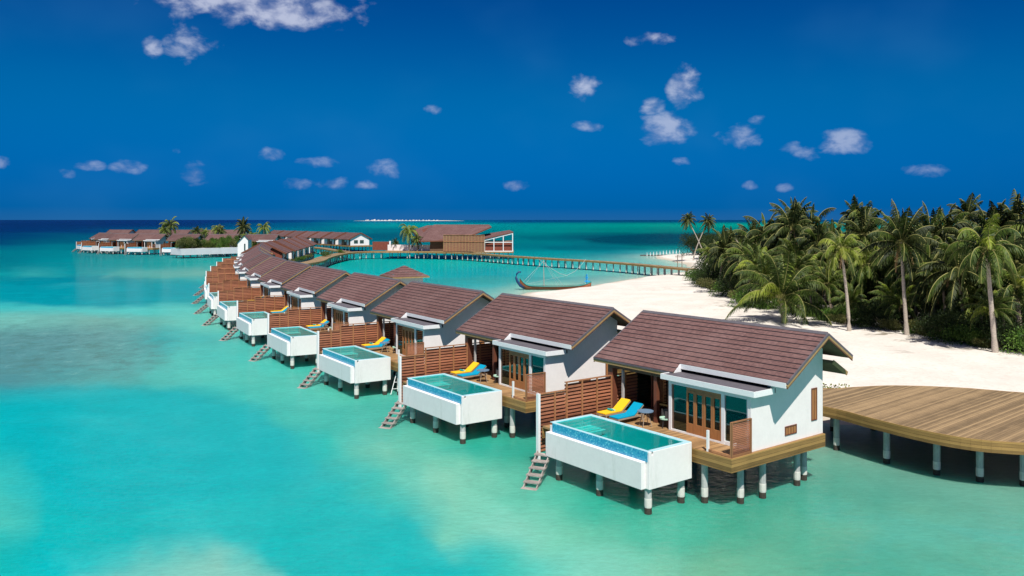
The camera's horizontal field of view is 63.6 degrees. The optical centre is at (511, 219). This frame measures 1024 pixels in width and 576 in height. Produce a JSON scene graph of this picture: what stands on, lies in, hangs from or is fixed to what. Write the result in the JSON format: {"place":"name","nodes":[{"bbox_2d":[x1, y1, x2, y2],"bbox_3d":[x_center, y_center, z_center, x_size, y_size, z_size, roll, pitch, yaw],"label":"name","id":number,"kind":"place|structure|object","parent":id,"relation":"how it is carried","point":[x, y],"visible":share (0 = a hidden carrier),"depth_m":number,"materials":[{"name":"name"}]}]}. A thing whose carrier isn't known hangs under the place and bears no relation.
{"place":"outdoors","nodes":[
{"label":"outdoors","id":0,"kind":"place"},
{"bbox_2d":[160,216,178,242],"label":"palm tree","id":1,"kind":"object","parent":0,"point":[167,223],"visible":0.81,"depth_m":299.50,"materials":[{"name":"green plant"}]},
{"bbox_2d":[233,216,251,234],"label":"palm tree","id":2,"kind":"object","parent":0,"point":[243,228],"visible":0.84,"depth_m":289.67,"materials":[{"name":"green plant"}]},
{"bbox_2d":[0,220,1023,575],"bbox_3d":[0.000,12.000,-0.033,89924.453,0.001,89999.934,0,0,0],"label":"water","id":3,"kind":"structure","parent":0,"point":[150,424],"depth_m":39.04,"materials":[{"name":"liquid"}]},
{"bbox_2d":[79,233,116,252],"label":"overwater villa","id":4,"kind":"object","parent":3,"relation":"on","point":[93,246],"visible":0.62,"depth_m":299.20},
{"bbox_2d":[97,233,138,253],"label":"overwater villa","id":5,"kind":"object","parent":3,"relation":"on","point":[120,240],"visible":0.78,"depth_m":290.98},
{"bbox_2d":[124,234,168,254],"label":"overwater villa","id":6,"kind":"object","parent":3,"relation":"on","point":[147,243],"visible":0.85,"depth_m":285.70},
{"bbox_2d":[160,234,203,254],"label":"overwater villa","id":7,"kind":"object","parent":3,"relation":"in","point":[168,246],"visible":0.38,"depth_m":283.29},
{"bbox_2d":[171,247,237,257],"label":"terrace planter","id":8,"kind":"object","parent":3,"relation":"in","point":[202,251],"visible":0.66,"depth_m":260.04,"materials":[{"name":"concrete"}]},
{"bbox_2d":[199,234,241,255],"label":"overwater villa","id":9,"kind":"object","parent":3,"relation":"in","point":[209,236],"visible":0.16,"depth_m":280.93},
{"bbox_2d":[193,249,263,295],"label":"overwater villa","id":10,"kind":"object","parent":3,"relation":"in","point":[219,271],"visible":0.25,"depth_m":132.96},
{"bbox_2d":[192,253,271,303],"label":"overwater villa","id":11,"kind":"object","parent":3,"relation":"in","point":[250,265],"visible":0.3,"depth_m":119.60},
{"bbox_2d":[199,247,270,287],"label":"overwater villa","id":12,"kind":"object","parent":3,"relation":"in","point":[213,268],"visible":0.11,"depth_m":147.24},
{"bbox_2d":[194,256,286,317],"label":"overwater villa","id":13,"kind":"object","parent":3,"relation":"in","point":[254,274],"visible":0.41,"depth_m":106.00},
{"bbox_2d":[236,235,251,255],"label":"white pavilion","id":14,"kind":"structure","parent":3,"relation":"in","point":[244,242],"depth_m":240.43,"materials":[{"name":"paint"}]},
{"bbox_2d":[216,244,272,265],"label":"overwater villa","id":15,"kind":"object","parent":3,"relation":"in","point":[232,261],"visible":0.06,"depth_m":162.31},
{"bbox_2d":[201,260,312,329],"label":"overwater villa","id":16,"kind":"object","parent":3,"relation":"in","point":[273,281],"visible":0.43,"depth_m":94.03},
{"bbox_2d":[248,234,280,243],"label":"overwater villa","id":17,"kind":"object","parent":3,"relation":"in","point":[258,238],"visible":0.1,"depth_m":277.61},
{"bbox_2d":[241,240,292,258],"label":"overwater villa","id":18,"kind":"object","parent":3,"relation":"in","point":[279,251],"visible":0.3,"depth_m":184.13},
{"bbox_2d":[218,265,350,346],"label":"overwater villa","id":19,"kind":"object","parent":3,"relation":"in","point":[305,289],"visible":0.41,"depth_m":82.22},
{"bbox_2d":[273,239,301,261],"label":"overwater villa","id":20,"kind":"object","parent":3,"relation":"in","point":[292,247],"visible":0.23,"depth_m":201.90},
{"bbox_2d":[283,238,306,261],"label":"overwater villa","id":21,"kind":"object","parent":3,"relation":"in","point":[299,245],"visible":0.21,"depth_m":217.74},
{"bbox_2d":[308,231,339,248],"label":"overwater villa","id":22,"kind":"object","parent":3,"relation":"on","point":[317,238],"visible":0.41,"depth_m":337.47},
{"bbox_2d":[249,272,406,368],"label":"overwater villa","id":23,"kind":"object","parent":3,"relation":"in","point":[354,298],"visible":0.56,"depth_m":70.27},
{"bbox_2d":[322,232,354,249],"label":"overwater villa","id":24,"kind":"object","parent":3,"relation":"on","point":[330,239],"visible":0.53,"depth_m":325.84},
{"bbox_2d":[336,232,371,250],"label":"overwater villa","id":25,"kind":"object","parent":3,"relation":"on","point":[349,240],"visible":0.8,"depth_m":312.98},
{"bbox_2d":[300,251,445,266],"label":"boardwalk","id":26,"kind":"structure","parent":3,"relation":"in","point":[320,260],"depth_m":237.75,"materials":[{"name":"wood"}]},
{"bbox_2d":[297,281,494,398],"bbox_3d":[-6.906,9.055,60.678,16.246,8.290,11.210,0,0,-33],"label":"overwater villa","id":27,"kind":"object","parent":3,"relation":"on","point":[421,316],"visible":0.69,"depth_m":58.82,"materials":[{"name":"tile"}]},
{"bbox_2d":[379,265,429,283],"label":"pavilion","id":28,"kind":"structure","parent":3,"relation":"in","point":[406,275],"depth_m":90.82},
{"bbox_2d":[382,225,513,258],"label":"restaurant","id":29,"kind":"structure","parent":3,"relation":"on","point":[454,238],"depth_m":254.40},
{"bbox_2d":[373,241,390,249],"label":"garden wall","id":30,"kind":"structure","parent":29,"relation":"attached to","point":[380,245],"depth_m":263.00,"materials":[{"name":"brown paint"}]},
{"bbox_2d":[399,224,418,250],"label":"palm tree","id":31,"kind":"object","parent":29,"relation":"on","point":[407,232],"visible":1,"depth_m":255.60,"materials":[{"name":"green plant"}]},
{"bbox_2d":[379,293,631,443],"bbox_3d":[0.694,9.055,49.686,16.246,8.290,11.210,0,0,-35],"label":"overwater villa","id":32,"kind":"object","parent":3,"relation":"in","point":[532,348],"visible":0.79,"depth_m":47.57,"materials":[{"name":"tile"}]},
{"bbox_2d":[450,362,478,376],"bbox_3d":[-2.903,9.339,51.370,1.840,0.782,0.626,0,0,-37],"label":"sun lounger","id":33,"kind":"object","parent":32,"relation":"on","point":[473,366],"visible":0.82,"depth_m":51.38,"materials":[{"name":"yellow fabric"}]},
{"bbox_2d":[457,364,486,378],"bbox_3d":[-2.440,9.339,50.449,1.840,0.782,0.626,0,0,-37],"label":"sun lounger","id":34,"kind":"object","parent":32,"relation":"on","point":[475,372],"visible":0.83,"depth_m":50.41,"materials":[{"name":"blue fabric"}]},
{"bbox_2d":[515,259,590,289],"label":"sailing boat","id":35,"kind":"object","parent":3,"relation":"on","point":[522,284],"visible":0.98,"depth_m":141.44,"materials":[{"name":"brown wood"}]},
{"bbox_2d":[446,252,695,275],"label":"jetty","id":36,"kind":"object","parent":3,"relation":"in","point":[664,268],"visible":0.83,"depth_m":199.68,"materials":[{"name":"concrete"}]},
{"bbox_2d":[520,310,852,514],"bbox_3d":[8.704,9.055,39.216,16.246,8.290,11.210,0,0,-37],"label":"overwater villa","id":37,"kind":"object","parent":3,"relation":"in","point":[738,397],"visible":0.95,"depth_m":37.09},
{"bbox_2d":[597,398,630,417],"bbox_3d":[5.052,9.339,40.778,1.840,0.782,0.626,0,0,-39],"label":"sun lounger","id":38,"kind":"object","parent":37,"relation":"on","point":[621,405],"visible":0.8,"depth_m":40.80,"materials":[{"name":"yellow fabric"}]},
{"bbox_2d":[609,402,643,421],"bbox_3d":[5.546,9.339,39.873,1.840,0.782,0.626,0,0,-39],"label":"sun lounger","id":39,"kind":"object","parent":37,"relation":"on","point":[631,411],"visible":0.91,"depth_m":39.90,"materials":[{"name":"blue fabric"}]},
{"bbox_2d":[635,372,703,411],"bbox_3d":[7.860,8.555,41.372,0.100,2.340,4.550,0,0,-37],"label":"sliding door","id":40,"kind":"structure","parent":37,"relation":"in","point":[645,383],"depth_m":42.42,"materials":[{"name":"glass"}]},
{"bbox_2d":[823,385,1023,486],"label":"boardwalk","id":41,"kind":"structure","parent":3,"relation":"in","point":[980,422],"depth_m":41.35,"materials":[{"name":"wood"}]},
{"bbox_2d":[0,0,1023,219],"label":"sky","id":42,"kind":"structure","parent":0,"point":[110,109],"materials":[{"name":"blue"}]},
{"bbox_2d":[522,253,1023,424],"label":"beach","id":43,"kind":"structure","parent":0,"point":[881,357],"depth_m":73.25,"materials":[{"name":"sand"}]},
{"bbox_2d":[676,231,704,255],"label":"shrub","id":44,"kind":"object","parent":43,"relation":"on","point":[692,241],"visible":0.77,"depth_m":258.77,"materials":[{"name":"green plant"}]},
{"bbox_2d":[678,211,705,258],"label":"palm tree","id":45,"kind":"object","parent":43,"relation":"on","point":[688,219],"visible":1,"depth_m":230.57,"materials":[{"name":"green plant"}]},
{"bbox_2d":[693,213,716,259],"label":"palm tree","id":46,"kind":"object","parent":43,"relation":"on","point":[708,222],"visible":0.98,"depth_m":234.18,"materials":[{"name":"green plant"}]},
{"bbox_2d":[689,269,720,286],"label":"shrub","id":47,"kind":"object","parent":43,"relation":"on","point":[712,275],"visible":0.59,"depth_m":133.73,"materials":[{"name":"green plant"}]},
{"bbox_2d":[695,277,724,290],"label":"shrub","id":48,"kind":"object","parent":43,"relation":"on","point":[708,283],"visible":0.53,"depth_m":124.36,"materials":[{"name":"green plant"}]},
{"bbox_2d":[692,254,731,285],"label":"shrub","id":49,"kind":"object","parent":43,"relation":"on","point":[704,267],"visible":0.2,"depth_m":136.52,"materials":[{"name":"green plant"}]},
{"bbox_2d":[708,224,741,276],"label":"palm tree","id":50,"kind":"object","parent":43,"relation":"on","point":[718,251],"visible":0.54,"depth_m":127.84,"materials":[{"name":"green plant"}]},
{"bbox_2d":[708,269,761,296],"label":"shrub","id":51,"kind":"object","parent":43,"relation":"on","point":[726,279],"visible":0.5,"depth_m":115.83,"materials":[{"name":"green plant"}]},
{"bbox_2d":[722,237,763,282],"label":"palm tree","id":52,"kind":"object","parent":43,"relation":"on","point":[738,260],"visible":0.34,"depth_m":113.47,"materials":[{"name":"green plant"}]},
{"bbox_2d":[732,219,761,282],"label":"palm tree","id":53,"kind":"object","parent":43,"relation":"on","point":[744,233],"visible":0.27,"depth_m":128.04,"materials":[{"name":"green plant"}]},
{"bbox_2d":[728,287,771,308],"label":"shrub","id":54,"kind":"object","parent":43,"relation":"on","point":[738,294],"visible":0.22,"depth_m":102.33,"materials":[{"name":"green plant"}]},
{"bbox_2d":[729,243,779,286],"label":"palm tree","id":55,"kind":"object","parent":43,"relation":"on","point":[752,257],"visible":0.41,"depth_m":106.69,"materials":[{"name":"green plant"}]},
{"bbox_2d":[735,253,774,306],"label":"palm tree","id":56,"kind":"object","parent":43,"relation":"on","point":[762,267],"visible":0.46,"depth_m":101.64,"materials":[{"name":"green plant"}]},
{"bbox_2d":[743,211,780,255],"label":"palm tree","id":57,"kind":"object","parent":43,"relation":"on","point":[759,232],"visible":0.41,"depth_m":117.28,"materials":[{"name":"green plant"}]},
{"bbox_2d":[756,298,790,309],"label":"shrub","id":58,"kind":"object","parent":43,"relation":"on","point":[770,305],"visible":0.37,"depth_m":100.94,"materials":[{"name":"green plant"}]},
{"bbox_2d":[725,251,831,325],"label":"palm tree","id":59,"kind":"object","parent":43,"relation":"on","point":[785,290],"visible":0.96,"depth_m":87.17,"materials":[{"name":"green plant"}]},
{"bbox_2d":[760,223,797,267],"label":"palm tree","id":60,"kind":"object","parent":43,"relation":"on","point":[771,245],"visible":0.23,"depth_m":111.52,"materials":[{"name":"green plant"}]},
{"bbox_2d":[760,198,814,257],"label":"palm tree","id":61,"kind":"object","parent":43,"relation":"on","point":[789,219],"visible":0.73,"depth_m":109.43,"materials":[{"name":"green plant"}]},
{"bbox_2d":[768,197,817,237],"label":"palm tree","id":62,"kind":"object","parent":43,"relation":"on","point":[791,203],"visible":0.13,"depth_m":118.87,"materials":[{"name":"green plant"}]},
{"bbox_2d":[769,236,817,266],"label":"palm tree","id":63,"kind":"object","parent":43,"relation":"on","point":[790,248],"visible":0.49,"depth_m":101.41,"materials":[{"name":"green plant"}]},
{"bbox_2d":[768,246,826,308],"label":"palm tree","id":64,"kind":"object","parent":43,"relation":"on","point":[800,263],"visible":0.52,"depth_m":93.31,"materials":[{"name":"green plant"}]},
{"bbox_2d":[792,254,824,302],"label":"palm tree","id":65,"kind":"object","parent":43,"relation":"on","point":[811,269],"visible":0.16,"depth_m":94.50,"materials":[{"name":"green plant"}]},
{"bbox_2d":[789,220,840,301],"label":"palm tree","id":66,"kind":"object","parent":43,"relation":"on","point":[820,234],"visible":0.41,"depth_m":101.28,"materials":[{"name":"green plant"}]},
{"bbox_2d":[799,204,835,250],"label":"palm tree","id":67,"kind":"object","parent":43,"relation":"on","point":[816,218],"visible":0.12,"depth_m":112.97,"materials":[{"name":"green plant"}]},
{"bbox_2d":[804,261,851,309],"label":"palm tree","id":68,"kind":"object","parent":43,"relation":"on","point":[831,283],"visible":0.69,"depth_m":92.10,"materials":[{"name":"green plant"}]},
{"bbox_2d":[806,242,857,309],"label":"palm tree","id":69,"kind":"object","parent":43,"relation":"on","point":[819,252],"visible":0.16,"depth_m":97.52,"materials":[{"name":"green plant"}]},
{"bbox_2d":[812,305,856,320],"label":"shrub","id":70,"kind":"object","parent":43,"relation":"on","point":[825,311],"visible":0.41,"depth_m":88.47,"materials":[{"name":"green plant"}]},
{"bbox_2d":[820,229,863,296],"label":"palm tree","id":71,"kind":"object","parent":43,"relation":"on","point":[844,237],"visible":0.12,"depth_m":95.81,"materials":[{"name":"green plant"}]},
{"bbox_2d":[818,233,869,330],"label":"palm tree","id":72,"kind":"object","parent":43,"relation":"on","point":[843,250],"visible":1,"depth_m":80.88,"materials":[{"name":"green plant"}]},
{"bbox_2d":[829,282,869,323],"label":"palm tree","id":73,"kind":"object","parent":43,"relation":"on","point":[856,299],"visible":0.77,"depth_m":85.96,"materials":[{"name":"green plant"}]},
{"bbox_2d":[824,289,879,310],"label":"shrub","id":74,"kind":"object","parent":43,"relation":"on","point":[837,302],"visible":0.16,"depth_m":92.31,"materials":[{"name":"green plant"}]},
{"bbox_2d":[837,195,868,231],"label":"palm tree","id":75,"kind":"object","parent":43,"relation":"on","point":[854,204],"visible":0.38,"depth_m":118.94,"materials":[{"name":"green plant"}]},
{"bbox_2d":[842,205,881,246],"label":"palm tree","id":76,"kind":"object","parent":43,"relation":"on","point":[863,231],"visible":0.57,"depth_m":109.57,"materials":[{"name":"green plant"}]},
{"bbox_2d":[842,243,890,298],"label":"palm tree","id":77,"kind":"object","parent":43,"relation":"on","point":[867,269],"visible":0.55,"depth_m":90.47,"materials":[{"name":"green plant"}]},
{"bbox_2d":[845,302,887,326],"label":"shrub","id":78,"kind":"object","parent":43,"relation":"on","point":[853,311],"visible":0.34,"depth_m":84.26,"materials":[{"name":"green plant"}]},
{"bbox_2d":[845,201,887,240],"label":"palm tree","id":79,"kind":"object","parent":43,"relation":"on","point":[866,208],"visible":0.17,"depth_m":116.60,"materials":[{"name":"green plant"}]},
{"bbox_2d":[857,298,915,330],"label":"shrub","id":80,"kind":"object","parent":43,"relation":"on","point":[872,314],"visible":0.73,"depth_m":82.37,"materials":[{"name":"green plant"}]},
{"bbox_2d":[868,281,907,317],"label":"palm tree","id":81,"kind":"object","parent":43,"relation":"on","point":[888,289],"visible":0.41,"depth_m":85.91,"materials":[{"name":"green plant"}]},
{"bbox_2d":[869,245,908,317],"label":"palm tree","id":82,"kind":"object","parent":43,"relation":"on","point":[890,260],"visible":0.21,"depth_m":87.57,"materials":[{"name":"green plant"}]},
{"bbox_2d":[877,318,903,330],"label":"shrub","id":83,"kind":"object","parent":43,"relation":"on","point":[894,325],"visible":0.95,"depth_m":80.71,"materials":[{"name":"green plant"}]},
{"bbox_2d":[876,282,922,325],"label":"palm tree","id":84,"kind":"object","parent":43,"relation":"on","point":[896,299],"visible":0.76,"depth_m":80.84,"materials":[{"name":"green plant"}]},
{"bbox_2d":[860,199,940,334],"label":"palm tree","id":85,"kind":"object","parent":43,"relation":"on","point":[905,236],"visible":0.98,"depth_m":77.42,"materials":[{"name":"green plant"}]},
{"bbox_2d":[886,231,944,319],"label":"palm tree","id":86,"kind":"object","parent":43,"relation":"on","point":[892,271],"visible":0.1,"depth_m":84.46,"materials":[{"name":"green plant"}]},
{"bbox_2d":[890,242,952,326],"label":"palm tree","id":87,"kind":"object","parent":43,"relation":"on","point":[927,272],"visible":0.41,"depth_m":79.96,"materials":[{"name":"green plant"}]},
{"bbox_2d":[908,318,938,335],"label":"shrub","id":88,"kind":"object","parent":43,"relation":"on","point":[920,332],"visible":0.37,"depth_m":77.64,"materials":[{"name":"green plant"}]},
{"bbox_2d":[905,201,958,248],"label":"palm tree","id":89,"kind":"object","parent":43,"relation":"on","point":[937,230],"visible":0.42,"depth_m":101.20,"materials":[{"name":"green plant"}]},
{"bbox_2d":[906,260,957,322],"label":"palm tree","id":90,"kind":"object","parent":43,"relation":"on","point":[917,277],"visible":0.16,"depth_m":81.02,"materials":[{"name":"green plant"}]},
{"bbox_2d":[912,308,966,340],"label":"shrub","id":91,"kind":"object","parent":43,"relation":"on","point":[932,325],"visible":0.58,"depth_m":75.29,"materials":[{"name":"green plant"}]},
{"bbox_2d":[914,258,969,333],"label":"palm tree","id":92,"kind":"object","parent":43,"relation":"on","point":[934,281],"visible":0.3,"depth_m":78.84,"materials":[{"name":"green plant"}]},
{"bbox_2d":[923,203,971,244],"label":"palm tree","id":93,"kind":"object","parent":43,"relation":"on","point":[950,221],"visible":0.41,"depth_m":101.19,"materials":[{"name":"green plant"}]},
{"bbox_2d":[916,232,990,316],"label":"palm tree","id":94,"kind":"object","parent":43,"relation":"on","point":[951,275],"visible":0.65,"depth_m":75.18,"materials":[{"name":"green plant"}]},
{"bbox_2d":[924,319,987,345],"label":"shrub","id":95,"kind":"object","parent":43,"relation":"on","point":[945,331],"visible":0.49,"depth_m":73.03,"materials":[{"name":"green plant"}]},
{"bbox_2d":[925,306,990,343],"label":"shrub","id":96,"kind":"object","parent":43,"relation":"on","point":[961,321],"visible":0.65,"depth_m":72.89,"materials":[{"name":"green plant"}]},
{"bbox_2d":[947,192,982,237],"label":"palm tree","id":97,"kind":"object","parent":43,"relation":"on","point":[968,205],"visible":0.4,"depth_m":109.48,"materials":[{"name":"green plant"}]},
{"bbox_2d":[951,325,1000,346],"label":"shrub","id":98,"kind":"object","parent":43,"relation":"on","point":[970,334],"visible":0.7,"depth_m":70.95,"materials":[{"name":"green plant"}]},
{"bbox_2d":[949,279,1015,331],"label":"palm tree","id":99,"kind":"object","parent":43,"relation":"on","point":[972,291],"visible":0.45,"depth_m":74.40,"materials":[{"name":"green plant"}]},
{"bbox_2d":[944,213,1023,352],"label":"palm tree","id":100,"kind":"object","parent":43,"relation":"on","point":[983,254],"visible":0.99,"depth_m":67.24,"materials":[{"name":"green plant"}]},
{"bbox_2d":[958,204,1017,245],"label":"palm tree","id":101,"kind":"object","parent":43,"relation":"on","point":[979,217],"visible":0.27,"depth_m":101.69,"materials":[{"name":"green plant"}]},
{"bbox_2d":[971,336,1005,347],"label":"shrub","id":102,"kind":"object","parent":43,"relation":"on","point":[982,344],"visible":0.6,"depth_m":70.06,"materials":[{"name":"green plant"}]},
{"bbox_2d":[960,289,1021,349],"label":"palm tree","id":103,"kind":"object","parent":43,"relation":"on","point":[983,307],"visible":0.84,"depth_m":68.94,"materials":[{"name":"green plant"}]},
{"bbox_2d":[971,199,1020,238],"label":"palm tree","id":104,"kind":"object","parent":43,"relation":"on","point":[1000,207],"visible":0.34,"depth_m":101.38,"materials":[{"name":"green plant"}]},
{"bbox_2d":[974,250,1023,332],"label":"palm tree","id":105,"kind":"object","parent":43,"relation":"on","point":[997,289],"visible":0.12,"depth_m":72.32,"materials":[{"name":"green plant"}]},
{"bbox_2d":[975,265,1023,328],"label":"palm tree","id":106,"kind":"object","parent":43,"relation":"on","point":[1009,285],"visible":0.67,"depth_m":70.36,"materials":[{"name":"green plant"}]},
{"bbox_2d":[977,323,1023,349],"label":"shrub","id":107,"kind":"object","parent":43,"relation":"on","point":[988,334],"visible":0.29,"depth_m":69.46,"materials":[{"name":"green plant"}]},
{"bbox_2d":[980,316,1023,353],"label":"shrub","id":108,"kind":"object","parent":43,"relation":"on","point":[1004,330],"visible":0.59,"depth_m":68.41,"materials":[{"name":"green plant"}]},
{"bbox_2d":[980,232,1023,327],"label":"palm tree","id":109,"kind":"object","parent":43,"relation":"on","point":[1016,240],"visible":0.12,"depth_m":74.04,"materials":[{"name":"green plant"}]},
{"bbox_2d":[986,189,1023,242],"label":"palm tree","id":110,"kind":"object","parent":43,"relation":"on","point":[1017,207],"visible":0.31,"depth_m":101.27,"materials":[{"name":"green plant"}]},
{"bbox_2d":[998,326,1023,355],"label":"shrub","id":111,"kind":"object","parent":43,"relation":"on","point":[1019,335],"visible":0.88,"depth_m":67.07,"materials":[{"name":"green plant"}]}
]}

